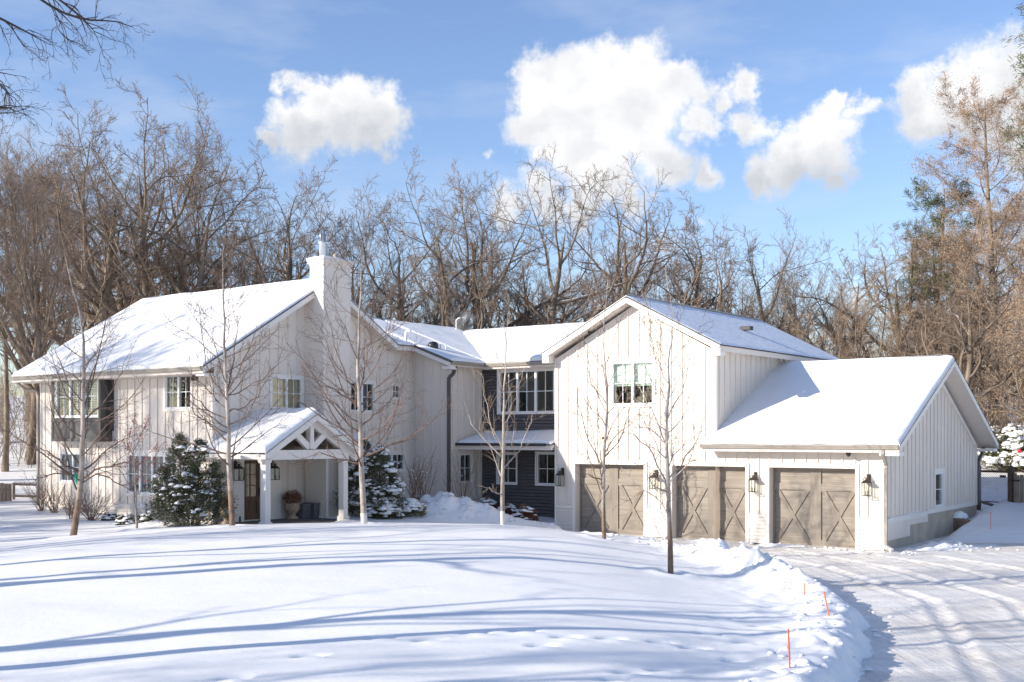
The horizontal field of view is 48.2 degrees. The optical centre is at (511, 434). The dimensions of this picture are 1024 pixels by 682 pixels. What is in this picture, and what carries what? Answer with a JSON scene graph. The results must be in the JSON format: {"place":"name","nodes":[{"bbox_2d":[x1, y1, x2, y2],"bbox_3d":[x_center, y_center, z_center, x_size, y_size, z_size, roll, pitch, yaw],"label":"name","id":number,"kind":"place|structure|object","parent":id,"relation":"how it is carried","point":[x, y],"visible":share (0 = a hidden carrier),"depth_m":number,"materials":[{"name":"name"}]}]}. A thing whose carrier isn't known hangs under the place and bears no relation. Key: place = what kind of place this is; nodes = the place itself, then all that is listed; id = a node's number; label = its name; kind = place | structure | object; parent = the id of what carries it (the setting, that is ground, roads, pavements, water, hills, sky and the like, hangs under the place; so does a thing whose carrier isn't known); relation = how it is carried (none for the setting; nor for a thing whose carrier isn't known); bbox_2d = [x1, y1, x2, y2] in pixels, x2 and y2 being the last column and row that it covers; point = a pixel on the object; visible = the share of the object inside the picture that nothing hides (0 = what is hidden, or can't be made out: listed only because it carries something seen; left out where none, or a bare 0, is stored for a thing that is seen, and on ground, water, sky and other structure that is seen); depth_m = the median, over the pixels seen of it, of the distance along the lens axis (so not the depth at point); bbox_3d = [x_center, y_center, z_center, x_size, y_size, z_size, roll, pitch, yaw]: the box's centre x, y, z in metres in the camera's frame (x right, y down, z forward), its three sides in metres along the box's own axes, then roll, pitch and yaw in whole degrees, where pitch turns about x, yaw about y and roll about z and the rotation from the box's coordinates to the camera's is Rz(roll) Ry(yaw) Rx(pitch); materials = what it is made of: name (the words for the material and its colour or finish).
{"place":"outdoors","nodes":[
{"label":"outdoors","id":0,"kind":"place"},
{"bbox_2d":[0,394,1023,681],"bbox_3d":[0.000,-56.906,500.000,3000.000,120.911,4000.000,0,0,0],"label":"ground","id":1,"kind":"structure","parent":0,"point":[454,592],"depth_m":18.97,"materials":[{"name":"white snow"}]},
{"bbox_2d":[0,348,38,467],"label":"undergrowth","id":2,"kind":"object","parent":1,"relation":"on","point":[15,418],"visible":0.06,"depth_m":58.06,"materials":[{"name":"brown plant"}]},
{"bbox_2d":[0,176,38,471],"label":"bare tree","id":3,"kind":"object","parent":1,"relation":"on","point":[5,463],"visible":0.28,"depth_m":52.83,"materials":[{"name":"brown plant"}]},
{"bbox_2d":[0,143,44,328],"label":"bare tree","id":4,"kind":"object","parent":1,"relation":"on","point":[3,290],"visible":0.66,"depth_m":50.04,"materials":[{"name":"brown plant"}]},
{"bbox_2d":[0,123,96,395],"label":"bare tree","id":5,"kind":"object","parent":1,"relation":"on","point":[40,346],"visible":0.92,"depth_m":48.93,"materials":[{"name":"brown plant"}]},
{"bbox_2d":[0,131,100,464],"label":"bare tree","id":6,"kind":"object","parent":1,"relation":"on","point":[28,460],"visible":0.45,"depth_m":56.19,"materials":[{"name":"brown plant"}]},
{"bbox_2d":[0,170,101,324],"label":"bare tree","id":7,"kind":"object","parent":1,"relation":"on","point":[40,251],"visible":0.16,"depth_m":65.92,"materials":[{"name":"brown plant"}]},
{"bbox_2d":[29,474,75,512],"bbox_3d":[-15.967,2.022,39.823,1.650,1.455,1.551,0,0,-24],"label":"bare shrub","id":8,"kind":"object","parent":1,"relation":"on","point":[55,504],"visible":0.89,"depth_m":39.87,"materials":[{"name":"brown plant"}]},
{"bbox_2d":[8,147,115,330],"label":"bare tree","id":9,"kind":"object","parent":1,"relation":"on","point":[34,161],"visible":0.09,"depth_m":74.81,"materials":[{"name":"brown plant"}]},
{"bbox_2d":[0,152,128,420],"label":"bare tree","id":10,"kind":"object","parent":1,"relation":"on","point":[22,365],"visible":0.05,"depth_m":80.24,"materials":[{"name":"brown plant"}]},
{"bbox_2d":[0,119,130,354],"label":"bare tree","id":11,"kind":"object","parent":1,"relation":"on","point":[42,239],"visible":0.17,"depth_m":67.98,"materials":[{"name":"brown plant"}]},
{"bbox_2d":[0,0,154,134],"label":"bare tree","id":12,"kind":"object","parent":1,"relation":"on","point":[54,8],"visible":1,"depth_m":14.13,"materials":[{"name":"brown plant"}]},
{"bbox_2d":[53,484,103,518],"bbox_3d":[-14.510,2.237,38.414,1.728,1.210,1.738,0,0,0],"label":"bare shrub","id":13,"kind":"object","parent":1,"relation":"on","point":[67,507],"visible":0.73,"depth_m":38.39,"materials":[{"name":"brown plant"}]},
{"bbox_2d":[0,212,165,535],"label":"young tree","id":14,"kind":"object","parent":1,"relation":"on","point":[79,495],"visible":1,"depth_m":30.92,"materials":[{"name":"brown plant"}]},
{"bbox_2d":[70,482,123,519],"bbox_3d":[-13.817,2.143,37.803,1.765,1.454,2.274,0,0,-14],"label":"bare shrub","id":15,"kind":"object","parent":1,"relation":"on","point":[87,511],"visible":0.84,"depth_m":38.02,"materials":[{"name":"brown plant"}]},
{"bbox_2d":[3,130,230,304],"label":"bare tree","id":16,"kind":"object","parent":1,"relation":"on","point":[118,171],"visible":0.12,"depth_m":76.27,"materials":[{"name":"brown plant"}]},
{"bbox_2d":[91,409,167,527],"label":"berry tree","id":17,"kind":"object","parent":1,"relation":"on","point":[135,506],"visible":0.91,"depth_m":34.03,"materials":[{"name":"brown plant"}]},
{"bbox_2d":[2,73,258,317],"bbox_3d":[-19.068,-8.390,56.292,9.342,19.728,14.249,0,0,43],"label":"bare tree","id":18,"kind":"object","parent":1,"relation":"on","point":[101,299],"visible":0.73,"depth_m":56.24,"materials":[{"name":"brown plant"}]},
{"bbox_2d":[0,85,266,349],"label":"bare tree","id":19,"kind":"object","parent":1,"relation":"on","point":[51,332],"visible":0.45,"depth_m":56.54,"materials":[{"name":"brown plant"}]},
{"bbox_2d":[22,135,258,337],"bbox_3d":[-21.891,-8.206,64.978,13.078,18.106,8.574,0,0,18],"label":"bare tree","id":20,"kind":"object","parent":1,"relation":"on","point":[91,320],"visible":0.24,"depth_m":64.52,"materials":[{"name":"brown plant"}]},
{"bbox_2d":[21,124,270,351],"bbox_3d":[-20.799,-8.168,64.818,14.359,17.635,10.058,0,0,-10],"label":"bare tree","id":21,"kind":"object","parent":1,"relation":"on","point":[123,301],"visible":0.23,"depth_m":64.58,"materials":[{"name":"brown plant"}]},
{"bbox_2d":[21,139,300,308],"bbox_3d":[-17.040,-6.924,57.397,13.942,17.122,9.765,0,0,-7],"label":"bare tree","id":22,"kind":"object","parent":1,"relation":"on","point":[166,273],"visible":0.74,"depth_m":56.45,"materials":[{"name":"brown plant"}]},
{"bbox_2d":[48,120,274,297],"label":"bare tree","id":23,"kind":"object","parent":1,"relation":"on","point":[212,206],"visible":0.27,"depth_m":66.13,"materials":[{"name":"brown plant"}]},
{"bbox_2d":[139,431,237,526],"bbox_3d":[-9.717,1.354,34.475,2.920,2.955,2.283,0,0,0],"label":"evergreen shrub","id":24,"kind":"object","parent":1,"relation":"on","point":[201,505],"visible":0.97,"depth_m":34.37,"materials":[{"name":"green plant"}]},
{"bbox_2d":[116,123,270,292],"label":"bare tree","id":25,"kind":"object","parent":1,"relation":"on","point":[198,179],"visible":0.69,"depth_m":57.62,"materials":[{"name":"brown plant"}]},
{"bbox_2d":[121,221,311,525],"bbox_3d":[-7.990,-1.552,31.162,4.780,8.804,3.708,0,0,-30],"label":"young tree","id":26,"kind":"object","parent":1,"relation":"on","point":[229,462],"visible":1,"depth_m":30.98,"materials":[{"name":"brown plant"}]},
{"bbox_2d":[208,190,297,286],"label":"bare tree","id":27,"kind":"object","parent":1,"relation":"on","point":[258,249],"visible":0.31,"depth_m":66.33,"materials":[{"name":"brown plant"}]},
{"bbox_2d":[156,156,356,288],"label":"bare tree","id":28,"kind":"object","parent":1,"relation":"on","point":[289,254],"visible":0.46,"depth_m":62.43,"materials":[{"name":"brown plant"}]},
{"bbox_2d":[251,190,373,312],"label":"bare tree","id":29,"kind":"object","parent":1,"relation":"on","point":[300,242],"visible":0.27,"depth_m":63.76,"materials":[{"name":"brown plant"}]},
{"bbox_2d":[301,255,403,315],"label":"bare tree","id":30,"kind":"object","parent":1,"relation":"on","point":[370,286],"visible":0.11,"depth_m":58.71,"materials":[{"name":"brown plant"}]},
{"bbox_2d":[285,186,428,322],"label":"bare tree","id":31,"kind":"object","parent":1,"relation":"on","point":[367,236],"visible":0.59,"depth_m":58.91,"materials":[{"name":"brown plant"}]},
{"bbox_2d":[263,207,453,523],"bbox_3d":[-4.043,-1.630,30.805,5.083,8.942,4.333,0,0,40],"label":"young tree","id":32,"kind":"object","parent":1,"relation":"on","point":[361,456],"visible":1,"depth_m":30.91,"materials":[{"name":"brown plant"}]},
{"bbox_2d":[330,439,411,516],"bbox_3d":[-4.817,1.480,39.306,2.885,2.837,2.000,0,0,0],"label":"evergreen shrub","id":33,"kind":"object","parent":1,"relation":"on","point":[378,488],"visible":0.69,"depth_m":39.13,"materials":[{"name":"green plant"}]},
{"bbox_2d":[367,500,406,518],"bbox_3d":[-4.306,2.531,39.207,1.476,0.727,1.221,0,0,0],"label":"snowy shrub","id":34,"kind":"object","parent":1,"relation":"on","point":[390,509],"visible":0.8,"depth_m":38.86,"materials":[{"name":"white snow"}]},
{"bbox_2d":[329,172,474,328],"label":"bare tree","id":35,"kind":"object","parent":1,"relation":"on","point":[401,301],"visible":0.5,"depth_m":63.26,"materials":[{"name":"brown plant"}]},
{"bbox_2d":[395,497,427,516],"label":"snowy shrub","id":36,"kind":"object","parent":1,"relation":"on","point":[419,505],"visible":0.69,"depth_m":39.28,"materials":[{"name":"white snow"}]},
{"bbox_2d":[337,230,486,324],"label":"bare tree","id":37,"kind":"object","parent":1,"relation":"on","point":[404,270],"visible":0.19,"depth_m":73.28,"materials":[{"name":"brown plant"}]},
{"bbox_2d":[393,440,438,498],"bbox_3d":[-3.507,1.288,41.147,1.555,2.459,1.664,0,0,17],"label":"bare shrub","id":38,"kind":"object","parent":1,"relation":"on","point":[410,484],"visible":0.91,"depth_m":40.96,"materials":[{"name":"brown plant"}]},
{"bbox_2d":[383,271,479,326],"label":"bare tree","id":39,"kind":"object","parent":1,"relation":"on","point":[422,306],"visible":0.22,"depth_m":62.63,"materials":[{"name":"brown plant"}]},
{"bbox_2d":[401,243,478,328],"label":"bare tree","id":40,"kind":"object","parent":1,"relation":"on","point":[440,280],"visible":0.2,"depth_m":71.66,"materials":[{"name":"brown plant"}]},
{"bbox_2d":[442,448,485,497],"bbox_3d":[-1.804,1.651,42.252,1.705,2.469,1.705,0,0,0],"label":"bare shrub","id":41,"kind":"object","parent":1,"relation":"on","point":[460,484],"visible":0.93,"depth_m":42.17,"materials":[{"name":"brown plant"}]},
{"bbox_2d":[378,145,564,330],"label":"bare tree","id":42,"kind":"object","parent":1,"relation":"on","point":[446,312],"visible":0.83,"depth_m":58.41,"materials":[{"name":"brown plant"}]},
{"bbox_2d":[387,204,556,328],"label":"bare tree","id":43,"kind":"object","parent":1,"relation":"on","point":[497,241],"visible":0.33,"depth_m":72.89,"materials":[{"name":"brown plant"}]},
{"bbox_2d":[370,158,606,328],"bbox_3d":[-1.866,-6.774,62.676,14.167,16.806,13.307,0,0,-23],"label":"bare tree","id":44,"kind":"object","parent":1,"relation":"on","point":[484,231],"visible":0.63,"depth_m":61.83,"materials":[{"name":"brown plant"}]},
{"bbox_2d":[447,289,546,524],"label":"young tree","id":45,"kind":"object","parent":1,"relation":"on","point":[502,501],"visible":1,"depth_m":36.42,"materials":[{"name":"brown plant"}]},
{"bbox_2d":[9,231,998,551],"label":"house","id":46,"kind":"structure","parent":1,"relation":"on","point":[797,419],"depth_m":39.18,"materials":[{"name":"paint"}]},
{"bbox_2d":[58,450,86,484],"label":"window","id":47,"kind":"structure","parent":46,"relation":"in","point":[72,461],"depth_m":41.35,"materials":[{"name":"paint"}]},
{"bbox_2d":[55,379,113,430],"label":"window","id":48,"kind":"structure","parent":46,"relation":"in","point":[111,397],"depth_m":40.04,"materials":[{"name":"paint"}]},
{"bbox_2d":[126,450,178,496],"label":"window","id":49,"kind":"structure","parent":46,"relation":"in","point":[138,452],"depth_m":38.74,"materials":[{"name":"paint"}]},
{"bbox_2d":[163,376,192,410],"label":"window","id":50,"kind":"structure","parent":46,"relation":"in","point":[177,384],"depth_m":37.92,"materials":[{"name":"paint"}]},
{"bbox_2d":[244,460,259,519],"bbox_3d":[-8.643,1.815,37.831,0.150,1.970,0.750,0,0,36],"label":"entry door","id":51,"kind":"structure","parent":46,"relation":"in","point":[251,471],"depth_m":37.89,"materials":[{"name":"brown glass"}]},
{"bbox_2d":[269,374,303,408],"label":"window","id":52,"kind":"structure","parent":46,"relation":"in","point":[274,383],"depth_m":39.01,"materials":[{"name":"glass"}]},
{"bbox_2d":[282,488,302,518],"bbox_3d":[-7.415,2.316,38.761,0.716,1.029,0.722,0,0,-21],"label":"urn planter","id":53,"kind":"object","parent":46,"relation":"on","point":[292,506],"visible":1,"depth_m":38.61,"materials":[{"name":"stone"}]},
{"bbox_2d":[351,379,375,413],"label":"window","id":54,"kind":"structure","parent":46,"relation":"in","point":[365,388],"depth_m":42.46,"materials":[{"name":"paint"}]},
{"bbox_2d":[381,451,405,471],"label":"window","id":55,"kind":"structure","parent":46,"relation":"in","point":[393,454],"depth_m":43.82,"materials":[{"name":"paint"}]},
{"bbox_2d":[459,451,473,483],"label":"window","id":56,"kind":"structure","parent":46,"relation":"in","point":[462,454],"depth_m":44.28,"materials":[{"name":"paint"}]},
{"bbox_2d":[496,452,534,495],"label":"window","id":57,"kind":"structure","parent":46,"relation":"in","point":[510,473],"depth_m":44.38,"materials":[{"name":"paint"}]},
{"bbox_2d":[497,367,554,423],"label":"window","id":58,"kind":"structure","parent":46,"relation":"in","point":[537,392],"depth_m":45.12,"materials":[{"name":"glass"}]},
{"bbox_2d":[535,451,554,496],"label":"window","id":59,"kind":"structure","parent":46,"relation":"in","point":[544,461],"depth_m":43.91,"materials":[{"name":"paint"}]},
{"bbox_2d":[580,464,643,535],"bbox_3d":[3.558,2.235,40.032,2.790,2.430,0.092,0,0,36],"label":"garage door","id":60,"kind":"structure","parent":46,"relation":"in","point":[627,518],"depth_m":39.96,"materials":[{"name":"brown wood"}]},
{"bbox_2d":[609,357,655,407],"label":"window","id":61,"kind":"structure","parent":46,"relation":"in","point":[651,361],"depth_m":39.48,"materials":[{"name":"glass"}]},
{"bbox_2d":[676,466,744,540],"bbox_3d":[6.619,2.235,37.780,2.650,2.430,0.092,0,0,36],"label":"garage door","id":62,"kind":"structure","parent":46,"relation":"in","point":[696,489],"depth_m":37.80,"materials":[{"name":"brown wood"}]},
{"bbox_2d":[773,467,854,547],"bbox_3d":[9.455,2.235,35.695,2.770,2.430,0.092,0,0,36],"label":"garage door","id":63,"kind":"structure","parent":46,"relation":"in","point":[812,506],"depth_m":35.67,"materials":[{"name":"brown wood"}]},
{"bbox_2d":[934,468,944,509],"bbox_3d":[14.351,1.815,38.592,0.139,1.390,1.140,0,0,36],"label":"window","id":64,"kind":"structure","parent":46,"relation":"in","point":[941,471],"depth_m":38.89,"materials":[{"name":"paint"}]},
{"bbox_2d":[457,268,556,329],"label":"bare tree","id":65,"kind":"object","parent":1,"relation":"on","point":[524,319],"visible":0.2,"depth_m":61.71,"materials":[{"name":"brown plant"}]},
{"bbox_2d":[511,503,538,521],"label":"snowy shrub","id":66,"kind":"object","parent":1,"relation":"on","point":[528,512],"visible":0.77,"depth_m":41.05,"materials":[{"name":"white snow"}]},
{"bbox_2d":[452,223,627,326],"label":"bare tree","id":67,"kind":"object","parent":1,"relation":"on","point":[458,280],"visible":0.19,"depth_m":71.94,"materials":[{"name":"brown plant"}]},
{"bbox_2d":[494,252,638,324],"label":"bare tree","id":68,"kind":"object","parent":1,"relation":"on","point":[556,321],"visible":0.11,"depth_m":62.17,"materials":[{"name":"brown plant"}]},
{"bbox_2d":[455,143,700,326],"bbox_3d":[3.224,-6.753,60.248,12.886,17.841,8.448,0,0,24],"label":"bare tree","id":69,"kind":"object","parent":1,"relation":"on","point":[551,314],"visible":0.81,"depth_m":60.48,"materials":[{"name":"brown plant"}]},
{"bbox_2d":[544,251,662,538],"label":"young tree","id":70,"kind":"object","parent":1,"relation":"on","point":[602,463],"visible":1,"depth_m":30.82,"materials":[{"name":"brown plant"}]},
{"bbox_2d":[559,211,680,322],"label":"bare tree","id":71,"kind":"object","parent":1,"relation":"on","point":[612,257],"visible":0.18,"depth_m":66.45,"materials":[{"name":"brown plant"}]},
{"bbox_2d":[552,151,744,313],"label":"bare tree","id":72,"kind":"object","parent":1,"relation":"on","point":[627,289],"visible":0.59,"depth_m":61.56,"materials":[{"name":"brown plant"}]},
{"bbox_2d":[612,233,709,303],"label":"bare tree","id":73,"kind":"object","parent":1,"relation":"on","point":[654,287],"visible":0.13,"depth_m":71.96,"materials":[{"name":"brown plant"}]},
{"bbox_2d":[612,253,727,573],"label":"young tree","id":74,"kind":"object","parent":1,"relation":"on","point":[667,480],"visible":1,"depth_m":24.82,"materials":[{"name":"brown plant"}]},
{"bbox_2d":[595,188,774,325],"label":"bare tree","id":75,"kind":"object","parent":1,"relation":"on","point":[697,287],"visible":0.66,"depth_m":60.47,"materials":[{"name":"brown plant"}]},
{"bbox_2d":[406,492,1006,681],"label":"snow clods","id":76,"kind":"object","parent":1,"relation":"on","point":[767,569],"visible":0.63,"depth_m":26.02,"materials":[{"name":"white snow"}]},
{"bbox_2d":[661,234,800,318],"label":"bare tree","id":77,"kind":"object","parent":1,"relation":"on","point":[736,273],"visible":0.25,"depth_m":71.62,"materials":[{"name":"brown plant"}]},
{"bbox_2d":[663,208,840,340],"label":"bare tree","id":78,"kind":"object","parent":1,"relation":"on","point":[752,249],"visible":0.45,"depth_m":64.79,"materials":[{"name":"brown plant"}]},
{"bbox_2d":[715,275,789,329],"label":"bare tree","id":79,"kind":"object","parent":1,"relation":"on","point":[759,313],"visible":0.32,"depth_m":59.76,"materials":[{"name":"brown plant"}]},
{"bbox_2d":[754,242,850,343],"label":"bare tree","id":80,"kind":"object","parent":1,"relation":"on","point":[794,276],"visible":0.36,"depth_m":70.17,"materials":[{"name":"brown plant"}]},
{"bbox_2d":[779,302,831,352],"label":"bare tree","id":81,"kind":"object","parent":1,"relation":"on","point":[803,337],"visible":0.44,"depth_m":53.90,"materials":[{"name":"brown plant"}]},
{"bbox_2d":[735,226,927,358],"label":"bare tree","id":82,"kind":"object","parent":1,"relation":"on","point":[803,297],"visible":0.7,"depth_m":62.54,"materials":[{"name":"brown plant"}]},
{"bbox_2d":[819,283,869,358],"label":"bare tree","id":83,"kind":"object","parent":1,"relation":"on","point":[842,327],"visible":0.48,"depth_m":61.44,"materials":[{"name":"brown plant"}]},
{"bbox_2d":[821,288,910,358],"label":"bare tree","id":84,"kind":"object","parent":1,"relation":"on","point":[839,326],"visible":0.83,"depth_m":56.18,"materials":[{"name":"brown plant"}]},
{"bbox_2d":[830,252,917,357],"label":"bare tree","id":85,"kind":"object","parent":1,"relation":"on","point":[884,316],"visible":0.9,"depth_m":59.08,"materials":[{"name":"brown plant"}]},
{"bbox_2d":[746,288,1023,468],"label":"undergrowth","id":86,"kind":"object","parent":1,"relation":"on","point":[1013,398],"visible":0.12,"depth_m":59.97,"materials":[{"name":"brown plant"}]},
{"bbox_2d":[810,213,988,374],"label":"bare tree","id":87,"kind":"object","parent":1,"relation":"on","point":[896,281],"visible":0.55,"depth_m":64.13,"materials":[{"name":"brown plant"}]},
{"bbox_2d":[878,301,922,357],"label":"bare tree","id":88,"kind":"object","parent":1,"relation":"on","point":[896,332],"visible":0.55,"depth_m":57.47,"materials":[{"name":"brown plant"}]},
{"bbox_2d":[881,222,988,386],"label":"tan leaved tree","id":89,"kind":"object","parent":1,"relation":"on","point":[935,293],"visible":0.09,"depth_m":65.67,"materials":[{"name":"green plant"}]},
{"bbox_2d":[863,174,1017,364],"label":"pine tree","id":90,"kind":"object","parent":1,"relation":"on","point":[930,204],"visible":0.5,"depth_m":64.57,"materials":[{"name":"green plant"}]},
{"bbox_2d":[876,212,1018,378],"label":"bare tree","id":91,"kind":"object","parent":1,"relation":"on","point":[949,330],"visible":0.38,"depth_m":62.40,"materials":[{"name":"brown plant"}]},
{"bbox_2d":[878,67,1023,425],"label":"tan leaved tree","id":92,"kind":"object","parent":1,"relation":"on","point":[984,115],"visible":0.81,"depth_m":61.84,"materials":[{"name":"brown plant"}]},
{"bbox_2d":[895,218,1019,391],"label":"bare tree","id":93,"kind":"object","parent":1,"relation":"on","point":[958,283],"visible":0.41,"depth_m":62.46,"materials":[{"name":"brown plant"}]},
{"bbox_2d":[953,511,969,531],"bbox_3d":[15.678,3.125,40.284,0.878,0.919,0.916,0,0,-5],"label":"boulder","id":94,"kind":"object","parent":1,"relation":"on","point":[960,518],"visible":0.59,"depth_m":39.94,"materials":[{"name":"brown stone"}]},
{"bbox_2d":[900,222,1023,402],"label":"bare tree","id":95,"kind":"object","parent":1,"relation":"on","point":[971,343],"visible":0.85,"depth_m":51.69,"materials":[{"name":"brown plant"}]},
{"bbox_2d":[945,194,1023,409],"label":"tan leaved tree","id":96,"kind":"object","parent":1,"relation":"on","point":[993,225],"visible":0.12,"depth_m":69.59,"materials":[{"name":"brown plant"}]},
{"bbox_2d":[968,165,1023,439],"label":"tan leaved tree","id":97,"kind":"object","parent":1,"relation":"on","point":[1019,312],"visible":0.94,"depth_m":50.60,"materials":[{"name":"brown plant"}]},
{"bbox_2d":[970,158,1023,391],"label":"tan leaved tree","id":98,"kind":"object","parent":1,"relation":"on","point":[1018,222],"visible":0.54,"depth_m":57.58,"materials":[{"name":"brown plant"}]},
{"bbox_2d":[977,465,1019,509],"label":"chain link gate","id":99,"kind":"structure","parent":1,"relation":"on","point":[1010,471],"depth_m":42.70,"materials":[{"name":"metal"}]},
{"bbox_2d":[977,423,1023,470],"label":"evergreen bush","id":100,"kind":"object","parent":1,"relation":"on","point":[989,459],"visible":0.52,"depth_m":55.43,"materials":[{"name":"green plant"}]},
{"bbox_2d":[998,2,1023,179],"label":"pine tree","id":101,"kind":"object","parent":1,"relation":"on","point":[1020,81],"visible":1,"depth_m":39.95,"materials":[{"name":"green plant"}]},
{"bbox_2d":[999,430,1023,472],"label":"evergreen bush","id":102,"kind":"object","parent":1,"relation":"on","point":[1018,459],"visible":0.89,"depth_m":54.49,"materials":[{"name":"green plant"}]},
{"bbox_2d":[1013,473,1023,502],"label":"board fence","id":103,"kind":"object","parent":1,"relation":"on","point":[1016,489],"visible":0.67,"depth_m":42.17,"materials":[{"name":"wood"}]},
{"bbox_2d":[0,0,1023,396],"label":"sky","id":104,"kind":"structure","parent":0,"point":[815,111],"materials":[{"name":"blue"}]},
{"bbox_2d":[635,535,1023,681],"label":"driveway","id":105,"kind":"structure","parent":0,"point":[958,615],"depth_m":23.45,"materials":[{"name":"white snow"}]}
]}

